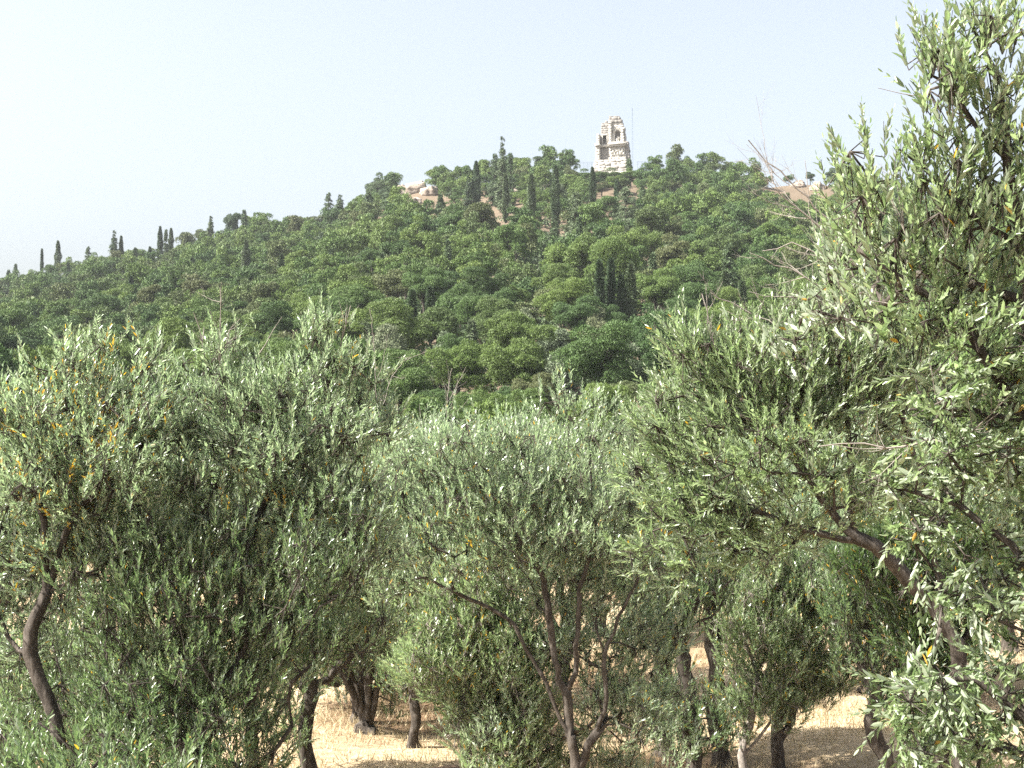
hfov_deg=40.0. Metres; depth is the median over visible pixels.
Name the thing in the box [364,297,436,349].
pine tree
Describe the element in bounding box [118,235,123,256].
cypress tree
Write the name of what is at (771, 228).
pine tree
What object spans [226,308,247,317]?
pine tree
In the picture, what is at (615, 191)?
cypress tree
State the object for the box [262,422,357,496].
olive tree
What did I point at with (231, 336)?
pine tree
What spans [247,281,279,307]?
pine tree
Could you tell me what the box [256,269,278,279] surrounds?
pine tree
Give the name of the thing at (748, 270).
pine tree
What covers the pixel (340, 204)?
cypress tree
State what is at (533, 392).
pine tree
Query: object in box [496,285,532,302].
pine tree
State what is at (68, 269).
cypress tree
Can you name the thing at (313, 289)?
pine tree
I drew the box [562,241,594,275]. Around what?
pine tree
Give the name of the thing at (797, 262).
pine tree
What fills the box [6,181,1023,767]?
ground
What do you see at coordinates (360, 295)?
pine tree
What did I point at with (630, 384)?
pine tree
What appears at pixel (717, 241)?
pine tree
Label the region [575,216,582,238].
cypress tree
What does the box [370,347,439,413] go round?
pine tree
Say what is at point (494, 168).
cypress tree
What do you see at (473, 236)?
pine tree
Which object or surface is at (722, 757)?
olive tree
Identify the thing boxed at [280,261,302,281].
pine tree
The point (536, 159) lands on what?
pine tree
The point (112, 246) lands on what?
cypress tree
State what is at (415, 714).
olive tree
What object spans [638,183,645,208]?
cypress tree
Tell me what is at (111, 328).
pine tree
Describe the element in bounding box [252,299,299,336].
pine tree
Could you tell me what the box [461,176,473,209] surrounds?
cypress tree
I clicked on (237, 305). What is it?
pine tree
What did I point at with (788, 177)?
bush
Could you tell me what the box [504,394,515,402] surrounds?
pine tree
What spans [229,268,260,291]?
pine tree
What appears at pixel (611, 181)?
pine tree
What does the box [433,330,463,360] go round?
olive tree
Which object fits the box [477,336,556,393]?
pine tree
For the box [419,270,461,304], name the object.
pine tree
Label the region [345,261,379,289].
pine tree
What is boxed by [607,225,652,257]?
pine tree
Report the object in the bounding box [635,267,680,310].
pine tree
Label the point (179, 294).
pine tree
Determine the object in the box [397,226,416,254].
pine tree
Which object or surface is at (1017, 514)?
olive tree
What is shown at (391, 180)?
cypress tree
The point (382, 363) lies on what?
bare sapling
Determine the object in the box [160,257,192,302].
pine tree
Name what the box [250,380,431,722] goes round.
olive tree
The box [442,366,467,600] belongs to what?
bare sapling
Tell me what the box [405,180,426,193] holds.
rock
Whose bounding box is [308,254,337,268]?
pine tree
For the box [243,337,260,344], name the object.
pine tree
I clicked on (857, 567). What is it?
tree
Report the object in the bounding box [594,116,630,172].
monument
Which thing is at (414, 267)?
pine tree
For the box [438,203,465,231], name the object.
pine tree
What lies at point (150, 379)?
pine tree
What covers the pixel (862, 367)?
olive tree
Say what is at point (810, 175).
tree
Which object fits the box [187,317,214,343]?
pine tree
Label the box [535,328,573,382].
olive tree
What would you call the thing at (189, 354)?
pine tree
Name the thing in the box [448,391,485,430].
tree
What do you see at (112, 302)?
pine tree
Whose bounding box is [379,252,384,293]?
cypress tree
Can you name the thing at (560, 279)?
pine tree
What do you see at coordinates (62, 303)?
pine tree
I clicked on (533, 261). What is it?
undergrowth
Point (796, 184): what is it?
rock
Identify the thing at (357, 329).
pine tree
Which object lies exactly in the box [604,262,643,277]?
pine tree
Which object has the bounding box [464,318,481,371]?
cypress tree
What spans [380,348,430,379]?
pine tree
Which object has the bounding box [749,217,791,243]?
pine tree
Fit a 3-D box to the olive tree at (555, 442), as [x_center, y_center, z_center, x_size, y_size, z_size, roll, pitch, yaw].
[0.735,2.464,20.400,4.085,4.224,4.145,1,-2,-26]
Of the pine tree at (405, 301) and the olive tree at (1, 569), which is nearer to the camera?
the olive tree at (1, 569)
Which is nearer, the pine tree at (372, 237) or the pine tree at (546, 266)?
the pine tree at (546, 266)
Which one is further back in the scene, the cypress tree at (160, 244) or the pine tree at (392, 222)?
the cypress tree at (160, 244)
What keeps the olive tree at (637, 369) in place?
on the ground at (706, 761)
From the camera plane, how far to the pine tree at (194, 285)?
177.42 m
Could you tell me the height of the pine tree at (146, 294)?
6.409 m
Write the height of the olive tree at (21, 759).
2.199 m
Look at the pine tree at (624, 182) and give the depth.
260.29 m
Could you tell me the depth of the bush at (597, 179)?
266.39 m
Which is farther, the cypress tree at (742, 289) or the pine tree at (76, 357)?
the cypress tree at (742, 289)
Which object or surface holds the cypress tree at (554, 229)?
on the ground at (706, 761)
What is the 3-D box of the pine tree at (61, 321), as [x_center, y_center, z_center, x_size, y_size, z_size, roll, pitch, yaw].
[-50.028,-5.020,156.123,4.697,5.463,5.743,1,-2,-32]
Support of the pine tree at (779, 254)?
on the ground at (706, 761)
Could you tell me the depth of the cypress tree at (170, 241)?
322.79 m
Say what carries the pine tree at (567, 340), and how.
on the ground at (706, 761)
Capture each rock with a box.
[398,184,411,195]
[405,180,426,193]
[408,197,421,203]
[419,186,438,195]
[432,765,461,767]
[790,180,805,187]
[809,181,824,190]
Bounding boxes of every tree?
[0,302,36,330]
[0,311,213,767]
[0,331,42,360]
[0,389,312,765]
[0,424,110,665]
[0,481,415,767]
[0,708,204,767]
[5,270,10,294]
[8,349,18,360]
[22,511,98,637]
[35,305,80,336]
[38,315,79,337]
[39,248,43,270]
[39,299,72,320]
[41,315,66,320]
[42,329,68,342]
[51,323,73,336]
[53,240,61,273]
[55,344,97,364]
[60,336,84,345]
[66,261,70,277]
[71,322,103,335]
[75,326,122,347]
[80,288,123,312]
[82,246,90,261]
[92,318,111,324]
[96,338,139,369]
[97,284,134,307]
[104,323,141,340]
[108,230,117,273]
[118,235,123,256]
[119,369,157,389]
[121,329,157,370]
[122,451,298,631]
[127,275,133,283]
[128,284,162,309]
[131,442,201,608]
[132,247,137,256]
[132,296,174,326]
[134,352,172,380]
[140,316,194,355]
[141,282,428,767]
[157,226,163,261]
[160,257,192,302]
[163,229,170,254]
[167,228,173,252]
[167,290,184,314]
[168,340,244,413]
[171,420,259,444]
[181,279,211,300]
[185,297,223,322]
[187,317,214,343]
[194,228,207,239]
[194,310,243,341]
[196,328,247,353]
[204,255,234,279]
[206,215,214,236]
[209,270,235,278]
[215,340,262,372]
[221,300,247,312]
[223,213,241,230]
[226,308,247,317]
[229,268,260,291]
[230,515,407,767]
[235,366,253,374]
[239,209,247,225]
[239,310,268,333]
[240,239,251,267]
[243,327,277,343]
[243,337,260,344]
[244,305,261,317]
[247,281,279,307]
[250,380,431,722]
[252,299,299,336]
[252,341,271,368]
[255,274,295,286]
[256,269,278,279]
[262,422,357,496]
[266,330,327,362]
[267,340,313,389]
[275,291,327,323]
[276,250,307,274]
[277,253,284,275]
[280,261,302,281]
[282,279,310,301]
[292,296,355,346]
[297,537,437,735]
[298,282,329,299]
[303,253,333,275]
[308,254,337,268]
[309,255,358,285]
[313,308,374,349]
[315,232,325,241]
[320,372,396,422]
[322,192,333,223]
[322,411,444,513]
[326,263,376,307]
[326,283,385,311]
[328,248,333,255]
[331,194,343,222]
[331,263,365,277]
[337,319,373,339]
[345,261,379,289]
[345,394,487,767]
[348,358,711,767]
[357,323,407,352]
[358,248,379,272]
[359,527,595,767]
[363,190,378,219]
[364,172,392,192]
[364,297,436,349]
[365,573,487,748]
[368,229,393,250]
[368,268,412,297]
[368,298,419,333]
[370,214,408,232]
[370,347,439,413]
[376,352,425,378]
[377,186,393,199]
[378,230,412,256]
[379,172,398,216]
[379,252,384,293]
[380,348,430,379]
[383,246,431,299]
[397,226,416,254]
[397,394,449,421]
[399,215,442,253]
[399,388,453,418]
[401,266,448,317]
[407,287,418,346]
[411,257,429,262]
[415,306,464,343]
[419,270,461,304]
[422,337,496,393]
[422,395,561,760]
[424,169,439,185]
[424,285,435,343]
[425,364,452,388]
[428,409,685,694]
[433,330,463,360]
[435,193,445,217]
[436,333,478,392]
[437,282,470,326]
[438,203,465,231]
[440,219,480,258]
[441,238,473,263]
[443,239,452,260]
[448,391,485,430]
[450,240,501,282]
[453,166,463,177]
[453,295,487,324]
[453,389,508,412]
[455,260,483,285]
[456,266,510,308]
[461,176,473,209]
[462,201,500,238]
[464,317,488,338]
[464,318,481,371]
[471,160,481,202]
[471,295,522,339]
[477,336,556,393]
[478,341,500,385]
[481,287,523,309]
[482,182,501,205]
[482,310,556,372]
[485,153,501,206]
[485,316,535,344]
[491,406,559,432]
[492,136,511,212]
[492,224,514,246]
[493,224,531,257]
[494,236,529,259]
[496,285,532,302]
[497,381,525,401]
[501,173,509,222]
[503,401,570,431]
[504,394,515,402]
[506,153,516,206]
[506,206,541,228]
[508,387,559,412]
[510,372,559,413]
[520,307,535,325]
[526,173,536,217]
[527,420,626,586]
[529,262,579,304]
[531,155,545,163]
[532,277,586,327]
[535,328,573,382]
[537,240,546,273]
[537,276,583,327]
[539,242,580,275]
[539,324,588,354]
[540,263,578,277]
[545,352,581,404]
[546,220,560,242]
[549,164,561,226]
[550,294,602,330]
[551,319,642,383]
[556,421,682,636]
[558,192,593,240]
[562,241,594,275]
[562,381,632,425]
[566,398,637,426]
[568,235,596,245]
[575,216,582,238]
[575,371,747,757]
[578,168,589,178]
[582,236,639,276]
[582,407,649,431]
[584,316,605,348]
[588,166,597,201]
[588,302,606,332]
[593,258,605,306]
[593,302,627,332]
[594,195,619,217]
[595,181,610,196]
[596,83,967,767]
[603,340,638,366]
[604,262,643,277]
[605,257,617,311]
[606,175,622,186]
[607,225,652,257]
[609,185,638,231]
[610,380,642,411]
[612,179,620,218]
[613,358,650,388]
[614,178,630,191]
[616,271,626,321]
[617,508,753,767]
[621,195,636,207]
[625,158,633,180]
[625,261,638,327]
[627,335,652,360]
[629,199,669,226]
[629,306,692,381]
[630,309,718,385]
[632,226,675,254]
[633,194,670,234]
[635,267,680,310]
[636,372,714,429]
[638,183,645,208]
[648,251,658,277]
[654,232,691,268]
[662,259,720,295]
[662,355,726,387]
[663,191,694,218]
[663,215,691,237]
[664,295,700,312]
[665,253,706,275]
[666,281,720,308]
[669,515,771,767]
[675,211,699,220]
[678,220,710,254]
[685,431,807,608]
[687,220,697,252]
[687,225,719,271]
[688,310,731,342]
[697,540,835,767]
[700,301,741,327]
[701,224,747,269]
[703,247,736,271]
[709,424,800,477]
[710,271,721,286]
[713,285,742,307]
[716,243,740,292]
[720,269,730,287]
[724,250,777,283]
[728,508,863,767]
[730,233,754,243]
[731,263,772,291]
[731,304,767,319]
[734,414,1016,693]
[738,279,748,303]
[744,0,1023,767]
[745,277,776,305]
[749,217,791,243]
[760,222,790,244]
[762,254,786,275]
[766,384,829,429]
[769,252,787,264]
[770,301,800,325]
[776,199,810,218]
[776,224,812,253]
[781,256,827,302]
[788,274,823,301]
[792,518,949,767]
[797,235,816,257]
[797,352,854,394]
[809,313,872,358]
[813,239,857,259]
[815,202,852,243]
[823,489,1023,767]
[824,167,835,182]
[900,423,972,454]
[928,419,1023,653]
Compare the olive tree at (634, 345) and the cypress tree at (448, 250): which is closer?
the olive tree at (634, 345)
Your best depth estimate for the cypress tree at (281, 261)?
196.53 m
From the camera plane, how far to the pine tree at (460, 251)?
164.23 m
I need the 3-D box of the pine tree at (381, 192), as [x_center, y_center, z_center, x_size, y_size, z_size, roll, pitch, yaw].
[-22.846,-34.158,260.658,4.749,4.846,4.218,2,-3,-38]
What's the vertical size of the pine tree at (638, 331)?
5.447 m
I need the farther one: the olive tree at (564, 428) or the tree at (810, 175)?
the tree at (810, 175)
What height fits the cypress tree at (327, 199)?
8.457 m
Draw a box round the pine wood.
[0,143,1023,438]
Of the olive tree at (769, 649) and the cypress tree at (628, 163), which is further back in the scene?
the cypress tree at (628, 163)
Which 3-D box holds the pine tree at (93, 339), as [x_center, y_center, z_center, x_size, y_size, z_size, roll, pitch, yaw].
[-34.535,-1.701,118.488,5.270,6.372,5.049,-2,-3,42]
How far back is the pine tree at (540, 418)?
60.56 m
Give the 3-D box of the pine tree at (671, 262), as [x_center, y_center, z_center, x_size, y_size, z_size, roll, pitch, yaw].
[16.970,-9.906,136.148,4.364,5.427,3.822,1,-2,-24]
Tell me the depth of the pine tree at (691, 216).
195.08 m
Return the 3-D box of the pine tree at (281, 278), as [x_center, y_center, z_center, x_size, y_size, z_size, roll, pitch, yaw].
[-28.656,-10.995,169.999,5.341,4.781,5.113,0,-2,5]
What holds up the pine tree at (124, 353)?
on the ground at (706, 761)
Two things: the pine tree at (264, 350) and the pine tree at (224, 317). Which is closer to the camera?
the pine tree at (264, 350)
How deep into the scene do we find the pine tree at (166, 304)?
163.01 m
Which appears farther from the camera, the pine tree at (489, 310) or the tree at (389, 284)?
the tree at (389, 284)
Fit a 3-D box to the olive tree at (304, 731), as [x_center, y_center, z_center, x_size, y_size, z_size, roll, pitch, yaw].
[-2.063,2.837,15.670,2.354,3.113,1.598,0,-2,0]
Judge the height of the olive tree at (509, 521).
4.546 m
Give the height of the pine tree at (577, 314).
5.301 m
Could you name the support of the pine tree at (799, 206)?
on the ground at (706, 761)
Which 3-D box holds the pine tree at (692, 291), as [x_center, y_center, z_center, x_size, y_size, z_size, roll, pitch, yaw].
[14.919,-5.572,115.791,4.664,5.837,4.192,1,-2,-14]
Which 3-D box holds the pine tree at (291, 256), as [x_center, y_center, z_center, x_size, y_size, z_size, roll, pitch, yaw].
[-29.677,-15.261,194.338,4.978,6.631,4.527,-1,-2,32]
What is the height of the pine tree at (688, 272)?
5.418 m
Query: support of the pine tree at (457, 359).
on the ground at (706, 761)
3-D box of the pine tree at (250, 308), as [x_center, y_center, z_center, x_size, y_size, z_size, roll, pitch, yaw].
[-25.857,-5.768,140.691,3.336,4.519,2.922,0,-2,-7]
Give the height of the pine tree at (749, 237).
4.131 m
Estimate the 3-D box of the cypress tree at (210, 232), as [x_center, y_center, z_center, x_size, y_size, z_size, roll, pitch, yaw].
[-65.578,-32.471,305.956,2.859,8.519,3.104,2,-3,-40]
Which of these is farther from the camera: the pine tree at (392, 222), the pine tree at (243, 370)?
the pine tree at (392, 222)
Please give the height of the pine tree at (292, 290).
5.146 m
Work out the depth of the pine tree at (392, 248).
169.60 m
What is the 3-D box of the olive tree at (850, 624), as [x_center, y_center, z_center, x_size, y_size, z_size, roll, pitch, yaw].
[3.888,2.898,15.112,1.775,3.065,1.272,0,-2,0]
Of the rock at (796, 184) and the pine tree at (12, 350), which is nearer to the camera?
the pine tree at (12, 350)
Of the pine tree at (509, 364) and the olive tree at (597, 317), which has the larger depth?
the olive tree at (597, 317)
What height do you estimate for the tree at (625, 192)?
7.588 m
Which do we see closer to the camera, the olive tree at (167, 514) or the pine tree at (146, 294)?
the olive tree at (167, 514)
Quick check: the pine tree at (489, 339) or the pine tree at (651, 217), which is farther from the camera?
the pine tree at (651, 217)
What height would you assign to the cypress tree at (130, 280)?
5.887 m
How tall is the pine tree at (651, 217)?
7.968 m
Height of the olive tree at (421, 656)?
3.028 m
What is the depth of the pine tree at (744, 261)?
144.36 m
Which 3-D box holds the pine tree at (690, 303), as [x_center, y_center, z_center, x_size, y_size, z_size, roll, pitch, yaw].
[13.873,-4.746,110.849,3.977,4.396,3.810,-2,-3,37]
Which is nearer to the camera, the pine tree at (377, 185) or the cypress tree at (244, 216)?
the pine tree at (377, 185)
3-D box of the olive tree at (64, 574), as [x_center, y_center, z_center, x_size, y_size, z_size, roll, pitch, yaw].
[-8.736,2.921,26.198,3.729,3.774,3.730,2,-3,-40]
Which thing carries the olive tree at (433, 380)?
on the ground at (706, 761)
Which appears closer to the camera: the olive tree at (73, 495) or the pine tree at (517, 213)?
the olive tree at (73, 495)
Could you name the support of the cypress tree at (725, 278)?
on the ground at (706, 761)
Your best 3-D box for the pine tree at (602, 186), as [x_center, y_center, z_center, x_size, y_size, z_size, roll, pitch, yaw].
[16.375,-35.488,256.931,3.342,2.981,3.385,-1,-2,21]
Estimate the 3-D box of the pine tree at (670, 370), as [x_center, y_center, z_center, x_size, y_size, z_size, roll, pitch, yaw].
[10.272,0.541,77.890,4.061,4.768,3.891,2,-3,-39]
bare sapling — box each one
[367,314,425,442]
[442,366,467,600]
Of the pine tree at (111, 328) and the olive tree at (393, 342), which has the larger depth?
the pine tree at (111, 328)
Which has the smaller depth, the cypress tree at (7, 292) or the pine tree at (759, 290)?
the pine tree at (759, 290)
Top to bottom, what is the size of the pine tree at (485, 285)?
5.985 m
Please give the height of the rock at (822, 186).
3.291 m
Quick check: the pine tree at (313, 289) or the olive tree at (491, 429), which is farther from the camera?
the pine tree at (313, 289)
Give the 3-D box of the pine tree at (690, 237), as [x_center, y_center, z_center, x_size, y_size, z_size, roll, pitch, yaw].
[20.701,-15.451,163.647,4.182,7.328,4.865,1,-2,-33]
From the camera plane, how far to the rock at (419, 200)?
265.55 m
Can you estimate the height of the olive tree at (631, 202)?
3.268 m
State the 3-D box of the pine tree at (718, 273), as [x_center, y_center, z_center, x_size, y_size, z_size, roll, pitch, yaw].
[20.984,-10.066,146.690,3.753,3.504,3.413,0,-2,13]
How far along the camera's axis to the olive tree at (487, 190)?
247.66 m
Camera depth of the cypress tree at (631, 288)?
114.42 m
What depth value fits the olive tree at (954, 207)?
5.18 m
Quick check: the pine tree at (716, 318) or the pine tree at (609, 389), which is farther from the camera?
the pine tree at (716, 318)
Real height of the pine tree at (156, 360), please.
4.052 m
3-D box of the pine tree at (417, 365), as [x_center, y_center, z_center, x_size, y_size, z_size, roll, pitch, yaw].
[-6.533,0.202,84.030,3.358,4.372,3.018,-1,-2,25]
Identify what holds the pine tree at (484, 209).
on the ground at (706, 761)
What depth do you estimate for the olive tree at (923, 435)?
30.47 m
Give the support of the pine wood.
on the ground at (706, 761)
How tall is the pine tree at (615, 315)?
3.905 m
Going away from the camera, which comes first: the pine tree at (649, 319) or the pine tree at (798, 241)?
the pine tree at (649, 319)
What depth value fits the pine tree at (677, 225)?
178.21 m
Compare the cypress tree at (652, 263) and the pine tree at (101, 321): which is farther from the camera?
the pine tree at (101, 321)
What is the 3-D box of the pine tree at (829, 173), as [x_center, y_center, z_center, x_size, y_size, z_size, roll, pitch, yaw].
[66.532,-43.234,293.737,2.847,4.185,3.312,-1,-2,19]
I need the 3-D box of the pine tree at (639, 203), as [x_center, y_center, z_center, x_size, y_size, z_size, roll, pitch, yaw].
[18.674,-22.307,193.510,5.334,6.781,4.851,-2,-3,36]
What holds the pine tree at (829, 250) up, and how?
on the ground at (706, 761)
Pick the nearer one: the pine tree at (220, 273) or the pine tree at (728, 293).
the pine tree at (728, 293)
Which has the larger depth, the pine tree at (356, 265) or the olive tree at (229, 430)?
the pine tree at (356, 265)
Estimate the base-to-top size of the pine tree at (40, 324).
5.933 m
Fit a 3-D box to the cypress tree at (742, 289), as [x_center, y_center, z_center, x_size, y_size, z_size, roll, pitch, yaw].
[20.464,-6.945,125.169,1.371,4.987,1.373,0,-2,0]
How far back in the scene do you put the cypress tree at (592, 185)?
224.75 m
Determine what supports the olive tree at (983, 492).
on the ground at (706, 761)
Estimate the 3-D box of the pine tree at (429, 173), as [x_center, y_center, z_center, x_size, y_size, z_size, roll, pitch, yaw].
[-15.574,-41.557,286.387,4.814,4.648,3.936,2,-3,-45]
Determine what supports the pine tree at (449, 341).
on the ground at (706, 761)
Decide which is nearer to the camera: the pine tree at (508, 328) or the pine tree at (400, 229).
the pine tree at (508, 328)
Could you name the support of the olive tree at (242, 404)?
on the ground at (706, 761)
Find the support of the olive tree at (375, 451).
on the ground at (706, 761)
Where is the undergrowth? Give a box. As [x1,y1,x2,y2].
[39,175,1021,439]
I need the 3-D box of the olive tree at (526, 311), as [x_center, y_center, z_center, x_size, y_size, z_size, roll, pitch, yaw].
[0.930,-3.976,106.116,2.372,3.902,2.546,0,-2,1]
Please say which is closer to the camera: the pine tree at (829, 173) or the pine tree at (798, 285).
the pine tree at (798, 285)
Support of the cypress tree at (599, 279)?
on the ground at (706, 761)
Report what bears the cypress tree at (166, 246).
on the ground at (706, 761)
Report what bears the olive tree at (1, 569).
on the ground at (706, 761)
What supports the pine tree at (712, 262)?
on the ground at (706, 761)
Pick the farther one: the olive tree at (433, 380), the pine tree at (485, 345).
the pine tree at (485, 345)
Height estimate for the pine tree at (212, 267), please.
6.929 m
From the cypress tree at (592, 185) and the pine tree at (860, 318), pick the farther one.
the cypress tree at (592, 185)
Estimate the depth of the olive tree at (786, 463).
29.10 m
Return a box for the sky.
[0,0,1023,285]
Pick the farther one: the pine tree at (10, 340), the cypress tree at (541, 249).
the cypress tree at (541, 249)
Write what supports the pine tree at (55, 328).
on the ground at (706, 761)
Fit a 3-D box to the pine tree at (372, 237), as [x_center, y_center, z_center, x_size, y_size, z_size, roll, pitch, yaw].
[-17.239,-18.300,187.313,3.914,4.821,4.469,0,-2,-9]
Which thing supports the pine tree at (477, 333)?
on the ground at (706, 761)
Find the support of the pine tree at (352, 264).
on the ground at (706, 761)
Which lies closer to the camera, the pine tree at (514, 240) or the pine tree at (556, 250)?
the pine tree at (556, 250)
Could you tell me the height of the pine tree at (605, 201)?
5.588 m
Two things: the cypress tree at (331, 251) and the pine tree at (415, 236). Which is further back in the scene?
the cypress tree at (331, 251)
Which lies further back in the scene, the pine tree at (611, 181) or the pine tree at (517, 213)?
the pine tree at (611, 181)
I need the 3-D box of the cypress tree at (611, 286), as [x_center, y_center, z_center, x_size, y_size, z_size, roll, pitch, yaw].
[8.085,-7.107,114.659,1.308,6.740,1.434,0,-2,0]
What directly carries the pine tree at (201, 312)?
on the ground at (706, 761)
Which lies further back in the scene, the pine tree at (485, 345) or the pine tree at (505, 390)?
the pine tree at (485, 345)
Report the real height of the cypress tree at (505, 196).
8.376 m
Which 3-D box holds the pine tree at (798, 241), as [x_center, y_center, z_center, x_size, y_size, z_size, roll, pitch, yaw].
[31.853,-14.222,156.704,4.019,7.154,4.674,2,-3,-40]
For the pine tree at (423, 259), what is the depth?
159.26 m
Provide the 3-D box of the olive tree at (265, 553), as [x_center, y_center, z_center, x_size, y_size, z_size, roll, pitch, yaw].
[-5.024,2.864,24.367,3.721,3.759,3.744,1,-2,-33]
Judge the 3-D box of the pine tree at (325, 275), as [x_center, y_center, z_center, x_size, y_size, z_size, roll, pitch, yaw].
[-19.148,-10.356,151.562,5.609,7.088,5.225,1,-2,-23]
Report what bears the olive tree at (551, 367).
on the ground at (706, 761)
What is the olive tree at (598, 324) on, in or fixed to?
on the ground at (706, 761)
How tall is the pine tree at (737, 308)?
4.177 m
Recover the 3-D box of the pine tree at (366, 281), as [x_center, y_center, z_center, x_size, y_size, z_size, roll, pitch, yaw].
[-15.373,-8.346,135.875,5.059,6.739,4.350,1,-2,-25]
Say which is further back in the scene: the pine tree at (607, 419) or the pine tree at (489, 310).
the pine tree at (489, 310)
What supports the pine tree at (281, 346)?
on the ground at (706, 761)
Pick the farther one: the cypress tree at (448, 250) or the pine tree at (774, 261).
the cypress tree at (448, 250)
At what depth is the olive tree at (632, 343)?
94.47 m
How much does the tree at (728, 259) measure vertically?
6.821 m
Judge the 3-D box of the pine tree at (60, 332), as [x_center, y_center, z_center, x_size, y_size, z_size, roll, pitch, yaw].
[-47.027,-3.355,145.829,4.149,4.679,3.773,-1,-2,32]
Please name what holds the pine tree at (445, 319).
on the ground at (706, 761)
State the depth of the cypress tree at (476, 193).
248.07 m
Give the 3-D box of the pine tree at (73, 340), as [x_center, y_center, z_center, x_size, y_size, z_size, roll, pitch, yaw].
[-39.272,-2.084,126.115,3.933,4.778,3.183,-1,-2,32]
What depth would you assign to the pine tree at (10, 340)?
133.45 m
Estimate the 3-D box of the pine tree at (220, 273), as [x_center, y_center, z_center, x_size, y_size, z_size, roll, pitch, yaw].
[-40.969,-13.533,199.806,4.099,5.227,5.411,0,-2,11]
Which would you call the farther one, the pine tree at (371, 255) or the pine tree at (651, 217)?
the pine tree at (651, 217)
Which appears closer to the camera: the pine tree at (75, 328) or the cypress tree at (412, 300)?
the cypress tree at (412, 300)
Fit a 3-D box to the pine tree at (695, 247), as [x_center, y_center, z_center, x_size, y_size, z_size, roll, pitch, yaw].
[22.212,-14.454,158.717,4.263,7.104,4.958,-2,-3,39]
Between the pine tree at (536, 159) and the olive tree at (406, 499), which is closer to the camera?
the olive tree at (406, 499)
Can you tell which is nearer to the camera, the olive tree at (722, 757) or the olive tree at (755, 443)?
the olive tree at (722, 757)
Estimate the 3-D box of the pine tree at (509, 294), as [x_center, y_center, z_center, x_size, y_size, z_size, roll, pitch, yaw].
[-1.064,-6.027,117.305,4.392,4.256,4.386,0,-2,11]
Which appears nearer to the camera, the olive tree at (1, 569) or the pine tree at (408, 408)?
the olive tree at (1, 569)
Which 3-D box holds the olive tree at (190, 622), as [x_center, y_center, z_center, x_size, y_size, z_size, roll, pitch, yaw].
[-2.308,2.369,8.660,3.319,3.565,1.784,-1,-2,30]
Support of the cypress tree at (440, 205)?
on the ground at (706, 761)
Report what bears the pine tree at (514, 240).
on the ground at (706, 761)
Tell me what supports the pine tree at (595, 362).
on the ground at (706, 761)
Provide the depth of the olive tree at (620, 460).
16.82 m
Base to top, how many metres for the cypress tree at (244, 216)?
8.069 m
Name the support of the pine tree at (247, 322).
on the ground at (706, 761)
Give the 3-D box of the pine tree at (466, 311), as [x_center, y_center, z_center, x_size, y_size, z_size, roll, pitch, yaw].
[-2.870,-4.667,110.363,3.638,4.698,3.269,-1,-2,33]
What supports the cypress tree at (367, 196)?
on the ground at (706, 761)
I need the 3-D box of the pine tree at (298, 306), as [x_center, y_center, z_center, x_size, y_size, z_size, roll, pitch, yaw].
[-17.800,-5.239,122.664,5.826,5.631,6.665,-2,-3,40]
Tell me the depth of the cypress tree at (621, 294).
114.47 m
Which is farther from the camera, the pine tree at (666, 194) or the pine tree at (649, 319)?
the pine tree at (666, 194)
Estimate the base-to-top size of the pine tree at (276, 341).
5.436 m
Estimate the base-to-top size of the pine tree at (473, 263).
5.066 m
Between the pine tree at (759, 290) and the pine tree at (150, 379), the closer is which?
the pine tree at (150, 379)
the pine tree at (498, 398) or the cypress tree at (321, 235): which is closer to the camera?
the pine tree at (498, 398)
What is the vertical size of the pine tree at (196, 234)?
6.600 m
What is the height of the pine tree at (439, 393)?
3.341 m
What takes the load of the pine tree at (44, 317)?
on the ground at (706, 761)
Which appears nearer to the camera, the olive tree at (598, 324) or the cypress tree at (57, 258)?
the olive tree at (598, 324)
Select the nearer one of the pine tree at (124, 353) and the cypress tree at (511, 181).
the pine tree at (124, 353)
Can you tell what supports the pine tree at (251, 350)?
on the ground at (706, 761)
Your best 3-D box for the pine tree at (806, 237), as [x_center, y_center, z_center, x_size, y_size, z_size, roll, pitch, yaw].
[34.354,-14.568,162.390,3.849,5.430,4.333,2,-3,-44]
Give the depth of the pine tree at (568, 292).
108.30 m
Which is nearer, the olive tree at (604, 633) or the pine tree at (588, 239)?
the olive tree at (604, 633)
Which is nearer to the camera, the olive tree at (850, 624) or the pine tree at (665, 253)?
the olive tree at (850, 624)
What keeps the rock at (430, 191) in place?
on the ground at (706, 761)
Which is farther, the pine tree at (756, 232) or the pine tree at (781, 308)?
the pine tree at (756, 232)
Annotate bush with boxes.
[586,173,604,190]
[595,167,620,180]
[620,167,637,185]
[782,174,793,181]
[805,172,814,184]
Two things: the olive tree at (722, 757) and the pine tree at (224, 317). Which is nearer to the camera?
the olive tree at (722, 757)
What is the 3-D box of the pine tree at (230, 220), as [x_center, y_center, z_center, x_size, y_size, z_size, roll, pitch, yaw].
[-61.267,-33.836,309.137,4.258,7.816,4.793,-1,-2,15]
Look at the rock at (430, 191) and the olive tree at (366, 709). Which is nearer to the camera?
the olive tree at (366, 709)
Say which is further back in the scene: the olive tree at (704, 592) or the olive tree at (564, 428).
the olive tree at (564, 428)
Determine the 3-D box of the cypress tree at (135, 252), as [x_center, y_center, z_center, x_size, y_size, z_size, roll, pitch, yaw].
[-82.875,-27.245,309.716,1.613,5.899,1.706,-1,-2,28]
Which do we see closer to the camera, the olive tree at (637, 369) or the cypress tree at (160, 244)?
the olive tree at (637, 369)
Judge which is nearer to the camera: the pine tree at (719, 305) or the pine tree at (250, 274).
the pine tree at (719, 305)
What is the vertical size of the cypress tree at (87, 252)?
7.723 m
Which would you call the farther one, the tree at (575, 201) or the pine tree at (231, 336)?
the tree at (575, 201)
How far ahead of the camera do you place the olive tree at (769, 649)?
15.64 m

